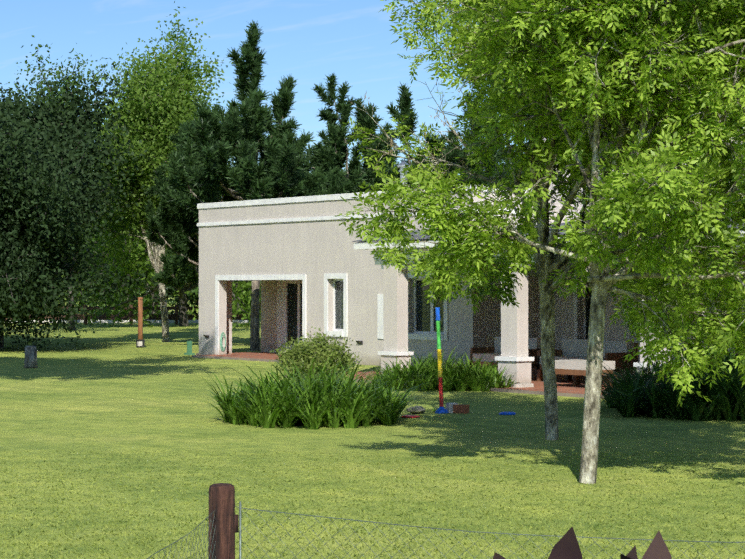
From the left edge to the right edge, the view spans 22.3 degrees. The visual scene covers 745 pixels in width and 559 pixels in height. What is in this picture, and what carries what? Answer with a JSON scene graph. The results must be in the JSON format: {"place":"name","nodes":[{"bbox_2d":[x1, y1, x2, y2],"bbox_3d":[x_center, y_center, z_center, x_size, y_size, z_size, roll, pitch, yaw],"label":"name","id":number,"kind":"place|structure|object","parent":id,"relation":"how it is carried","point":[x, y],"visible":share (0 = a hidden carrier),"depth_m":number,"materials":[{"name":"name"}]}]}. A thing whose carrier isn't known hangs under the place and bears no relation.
{"place":"outdoors","nodes":[
{"label":"outdoors","id":0,"kind":"place"},
{"bbox_2d":[0,0,527,174],"label":"sky","id":1,"kind":"structure","parent":0,"point":[307,41],"materials":[{"name":"blue"}]},
{"bbox_2d":[0,293,744,558],"bbox_3d":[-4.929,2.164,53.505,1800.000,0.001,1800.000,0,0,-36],"label":"lawn","id":2,"kind":"structure","parent":0,"point":[109,389],"depth_m":21.47,"materials":[{"name":"green plant"}]},
{"bbox_2d":[24,346,37,367],"bbox_3d":[-8.201,1.861,45.285,0.340,0.530,0.340,0,0,-36],"label":"tree stump","id":3,"kind":"object","parent":2,"relation":"on","point":[30,360],"visible":1,"depth_m":45.16,"materials":[{"name":"grey stone"}]},
{"bbox_2d":[8,35,121,329],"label":"tree","id":4,"kind":"object","parent":2,"relation":"on","point":[66,82],"visible":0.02,"depth_m":85.51,"materials":[{"name":"green plant"}]},
{"bbox_2d":[0,144,144,348],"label":"oak tree","id":5,"kind":"object","parent":2,"relation":"on","point":[57,250],"visible":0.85,"depth_m":55.59,"materials":[{"name":"green plant"}]},
{"bbox_2d":[0,64,153,348],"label":"oak tree","id":6,"kind":"object","parent":2,"relation":"on","point":[28,128],"visible":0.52,"depth_m":57.77,"materials":[{"name":"green plant"}]},
{"bbox_2d":[56,208,139,287],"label":"tree","id":7,"kind":"object","parent":2,"relation":"on","point":[96,248],"depth_m":80.61,"materials":[{"name":"green plant"}]},
{"bbox_2d":[65,239,197,313],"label":"tree","id":8,"kind":"object","parent":2,"relation":"on","point":[113,303],"depth_m":130.57,"materials":[{"name":"green plant"}]},
{"bbox_2d":[6,305,260,324],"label":"rail fence","id":9,"kind":"object","parent":2,"relation":"on","point":[175,316],"visible":0.12,"depth_m":99.28,"materials":[{"name":"brown wood"}]},
{"bbox_2d":[9,320,260,322],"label":"white wall","id":10,"kind":"structure","parent":2,"relation":"on","point":[173,321],"depth_m":104.23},
{"bbox_2d":[72,222,198,313],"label":"tree","id":11,"kind":"object","parent":2,"relation":"on","point":[169,291],"visible":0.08,"depth_m":114.33,"materials":[{"name":"green plant"}]},
{"bbox_2d":[136,297,144,347],"bbox_3d":[-7.509,1.379,61.018,0.240,1.640,0.262,0,0,-36],"label":"wooden post","id":12,"kind":"object","parent":2,"relation":"on","point":[140,341],"visible":1,"depth_m":60.99,"materials":[{"name":"brown wood"}]},
{"bbox_2d":[78,1,232,341],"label":"tree","id":13,"kind":"object","parent":2,"relation":"on","point":[171,106],"visible":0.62,"depth_m":66.35,"materials":[{"name":"green plant"}]},
{"bbox_2d":[77,201,260,327],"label":"tree","id":14,"kind":"object","parent":2,"relation":"on","point":[136,252],"visible":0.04,"depth_m":92.97,"materials":[{"name":"green plant"}]},
{"bbox_2d":[184,341,194,354],"bbox_3d":[-5.276,1.968,54.379,0.160,0.400,0.320,0,0,-36],"label":"garden tap pedestal","id":15,"kind":"object","parent":2,"relation":"on","point":[189,347],"visible":1,"depth_m":54.33,"materials":[{"name":"green"}]},
{"bbox_2d":[157,156,235,274],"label":"tree","id":16,"kind":"object","parent":2,"relation":"on","point":[233,162],"visible":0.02,"depth_m":80.11,"materials":[{"name":"green plant"}]},
{"bbox_2d":[143,101,258,290],"bbox_3d":[-5.340,-1.891,62.938,4.115,8.201,5.459,0,0,15],"label":"pine tree","id":17,"kind":"object","parent":2,"relation":"on","point":[170,224],"visible":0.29,"depth_m":62.21,"materials":[{"name":"green plant"}]},
{"bbox_2d":[208,483,238,558],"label":"fence post","id":18,"kind":"object","parent":2,"relation":"on","point":[222,504],"visible":0.96,"depth_m":8.54,"materials":[{"name":"brown wood"}]},
{"bbox_2d":[187,267,260,313],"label":"tree","id":19,"kind":"object","parent":2,"relation":"on","point":[195,289],"depth_m":111.25,"materials":[{"name":"green plant"}]},
{"bbox_2d":[162,20,367,350],"bbox_3d":[-3.295,-2.910,58.069,6.392,10.209,6.035,0,0,-11],"label":"pine tree","id":20,"kind":"object","parent":2,"relation":"on","point":[217,139],"visible":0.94,"depth_m":57.20,"materials":[{"name":"green plant"}]},
{"bbox_2d":[191,350,439,429],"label":"agapanthus plants","id":21,"kind":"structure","parent":2,"relation":"on","point":[321,401],"depth_m":26.36,"materials":[{"name":"green plant"}]},
{"bbox_2d":[269,326,365,386],"bbox_3d":[-0.879,1.405,30.196,1.426,1.301,1.610,0,0,19],"label":"shrub","id":22,"kind":"object","parent":2,"relation":"on","point":[306,351],"visible":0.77,"depth_m":29.90,"materials":[{"name":"green plant"}]},
{"bbox_2d":[308,125,362,192],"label":"pine tree","id":23,"kind":"object","parent":2,"relation":"on","point":[354,161],"visible":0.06,"depth_m":68.36,"materials":[{"name":"green plant"}]},
{"bbox_2d":[292,74,430,193],"bbox_3d":[-0.704,-2.245,61.181,5.611,8.902,5.574,0,0,-19],"label":"pine tree","id":24,"kind":"object","parent":2,"relation":"on","point":[337,152],"visible":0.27,"depth_m":59.96,"materials":[{"name":"green plant"}]},
{"bbox_2d":[401,415,418,417],"bbox_3d":[0.558,2.027,27.947,0.280,0.026,0.280,0,0,-36],"label":"red toy frisbee","id":25,"kind":"object","parent":2,"relation":"on","point":[410,416],"visible":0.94,"depth_m":27.84,"materials":[{"name":"red plastic"}]},
{"bbox_2d":[192,352,631,398],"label":"terracotta paving","id":26,"kind":"structure","parent":2,"relation":"on","point":[567,388],"depth_m":37.90,"materials":[{"name":"red tile"}]},
{"bbox_2d":[470,337,540,368],"bbox_3d":[2.805,1.615,38.892,0.850,0.838,1.500,0,0,-36],"label":"veranda sofa frame","id":27,"kind":"object","parent":26,"relation":"on","point":[534,346],"visible":0.25,"depth_m":38.89,"materials":[{"name":"brown wood"}]},
{"bbox_2d":[381,263,670,383],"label":"porch columns","id":28,"kind":"structure","parent":26,"relation":"on","point":[514,331],"depth_m":35.56,"materials":[{"name":"beige paint"}]},
{"bbox_2d":[378,351,665,387],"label":"veranda column caps","id":29,"kind":"object","parent":28,"relation":"attached to","point":[497,358],"visible":0.4,"depth_m":35.34,"materials":[{"name":"white paint"}]},
{"bbox_2d":[555,359,616,386],"bbox_3d":[3.943,1.768,35.379,0.700,0.498,1.100,0,0,-36],"label":"table","id":30,"kind":"object","parent":26,"relation":"on","point":[576,368],"visible":0.42,"depth_m":35.14,"materials":[{"name":"white fabric"}]},
{"bbox_2d":[537,339,638,385],"bbox_3d":[4.203,1.606,37.003,0.850,0.838,2.000,0,0,-36],"label":"veranda sofa frame","id":31,"kind":"object","parent":26,"relation":"on","point":[615,350],"visible":0.5,"depth_m":36.82,"materials":[{"name":"brown wood"}]},
{"bbox_2d":[672,342,744,364],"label":"veranda sofa frame","id":32,"kind":"object","parent":26,"relation":"on","point":[673,358],"visible":0.02,"depth_m":34.66,"materials":[{"name":"brown wood"}]},
{"bbox_2d":[406,406,425,413],"bbox_3d":[0.678,1.988,28.768,0.255,0.139,0.320,0,0,-36],"label":"lawn rock","id":33,"kind":"object","parent":2,"relation":"on","point":[421,409],"visible":0.79,"depth_m":28.69,"materials":[{"name":"grey stone"}]},
{"bbox_2d":[352,82,491,188],"bbox_3d":[1.365,-2.111,62.174,4.388,8.635,5.231,0,0,31],"label":"pine tree","id":34,"kind":"object","parent":2,"relation":"on","point":[404,105],"visible":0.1,"depth_m":62.45,"materials":[{"name":"green plant"}]},
{"bbox_2d":[358,347,516,391],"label":"veranda agapanthus plants","id":35,"kind":"object","parent":2,"relation":"on","point":[459,376],"visible":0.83,"depth_m":35.31,"materials":[{"name":"green plant"}]},
{"bbox_2d":[435,307,448,413],"bbox_3d":[1.030,1.240,28.945,0.220,1.620,0.220,-2,-1,-37],"label":"striped pole","id":36,"kind":"object","parent":2,"relation":"on","point":[441,409],"visible":0.98,"depth_m":28.92,"materials":[{"name":"multicoloured"}]},
{"bbox_2d":[147,501,744,558],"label":"chain link fence","id":37,"kind":"object","parent":2,"relation":"on","point":[240,531],"visible":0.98,"depth_m":8.30,"materials":[{"name":"grey metal"}]},
{"bbox_2d":[446,403,457,412],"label":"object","id":38,"kind":"object","parent":2,"relation":"on","point":[449,407],"visible":0.71,"depth_m":28.94,"materials":[{"name":"grey"}]},
{"bbox_2d":[453,404,468,413],"bbox_3d":[1.359,1.984,28.926,0.220,0.130,0.120,0,0,29],"label":"brick","id":39,"kind":"object","parent":2,"relation":"on","point":[462,408],"depth_m":28.87,"materials":[{"name":"brown brick"}]},
{"bbox_2d":[422,91,527,187],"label":"pine tree","id":40,"kind":"object","parent":2,"relation":"on","point":[497,155],"visible":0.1,"depth_m":66.20,"materials":[{"name":"green plant"}]},
{"bbox_2d":[499,412,515,414],"bbox_3d":[2.041,2.025,28.567,0.260,0.036,0.260,0,0,-36],"label":"blue toy frisbee","id":41,"kind":"object","parent":2,"relation":"on","point":[507,413],"visible":1,"depth_m":28.48,"materials":[{"name":"blue plastic"}]},
{"bbox_2d":[334,0,744,483],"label":"ash tree","id":42,"kind":"object","parent":2,"relation":"on","point":[566,47],"visible":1,"depth_m":18.15,"materials":[{"name":"green plant"}]},
{"bbox_2d":[342,0,744,439],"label":"ash tree","id":43,"kind":"object","parent":2,"relation":"on","point":[549,284],"visible":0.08,"depth_m":23.57,"materials":[{"name":"green plant"}]},
{"bbox_2d":[350,12,554,364],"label":"bare ash limbs","id":44,"kind":"object","parent":43,"relation":"attached to","point":[463,195],"visible":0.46,"depth_m":23.84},
{"bbox_2d":[493,526,671,558],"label":"canna plants","id":45,"kind":"object","parent":2,"relation":"on","point":[566,546],"visible":1,"depth_m":6.41,"materials":[{"name":"brown plant"}]},
{"bbox_2d":[578,342,744,420],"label":"agapanthus plants","id":46,"kind":"object","parent":2,"relation":"on","point":[628,395],"visible":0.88,"depth_m":27.68,"materials":[{"name":"green plant"}]},
{"bbox_2d":[357,226,516,242],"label":"roof","id":47,"kind":"structure","parent":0,"point":[413,233],"depth_m":41.48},
{"bbox_2d":[199,137,744,367],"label":"house walls","id":48,"kind":"structure","parent":0,"point":[314,251],"depth_m":48.41,"materials":[{"name":"beige paint"}]},
{"bbox_2d":[220,332,225,350],"bbox_3d":[-4.165,1.740,52.692,0.206,0.536,0.063,0,0,-36],"label":"garden hose","id":49,"kind":"object","parent":48,"relation":"attached to","point":[221,345],"visible":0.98,"depth_m":52.67,"materials":[{"name":"green rubber"}]},
{"bbox_2d":[203,316,362,344],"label":"house wall lamps","id":50,"kind":"object","parent":48,"relation":"attached to","point":[358,342],"visible":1,"depth_m":50.15,"materials":[{"name":"black metal"}]},
{"bbox_2d":[397,161,409,183],"bbox_3d":[0.797,-2.395,48.309,0.331,1.270,0.340,0,0,-36],"label":"roof flue","id":51,"kind":"object","parent":48,"relation":"on","point":[401,164],"visible":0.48,"depth_m":48.23,"materials":[{"name":"metal"}]},
{"bbox_2d":[197,127,744,354],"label":"house trim","id":52,"kind":"structure","parent":48,"relation":"attached to","point":[283,280],"depth_m":49.16,"materials":[{"name":"white paint"}]},
{"bbox_2d":[287,278,741,344],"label":"house glazing","id":53,"kind":"structure","parent":48,"relation":"in","point":[422,315],"depth_m":45.74,"materials":[{"name":"black glass"}]},
{"bbox_2d":[352,219,743,241],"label":"veranda roof sheets","id":54,"kind":"object","parent":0,"point":[429,236],"visible":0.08,"depth_m":38.07,"materials":[{"name":"grey metal"}]},
{"bbox_2d":[354,224,744,269],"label":"veranda timber","id":55,"kind":"object","parent":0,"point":[366,245],"visible":0.1,"depth_m":38.01,"materials":[{"name":"white wood"}]}
]}

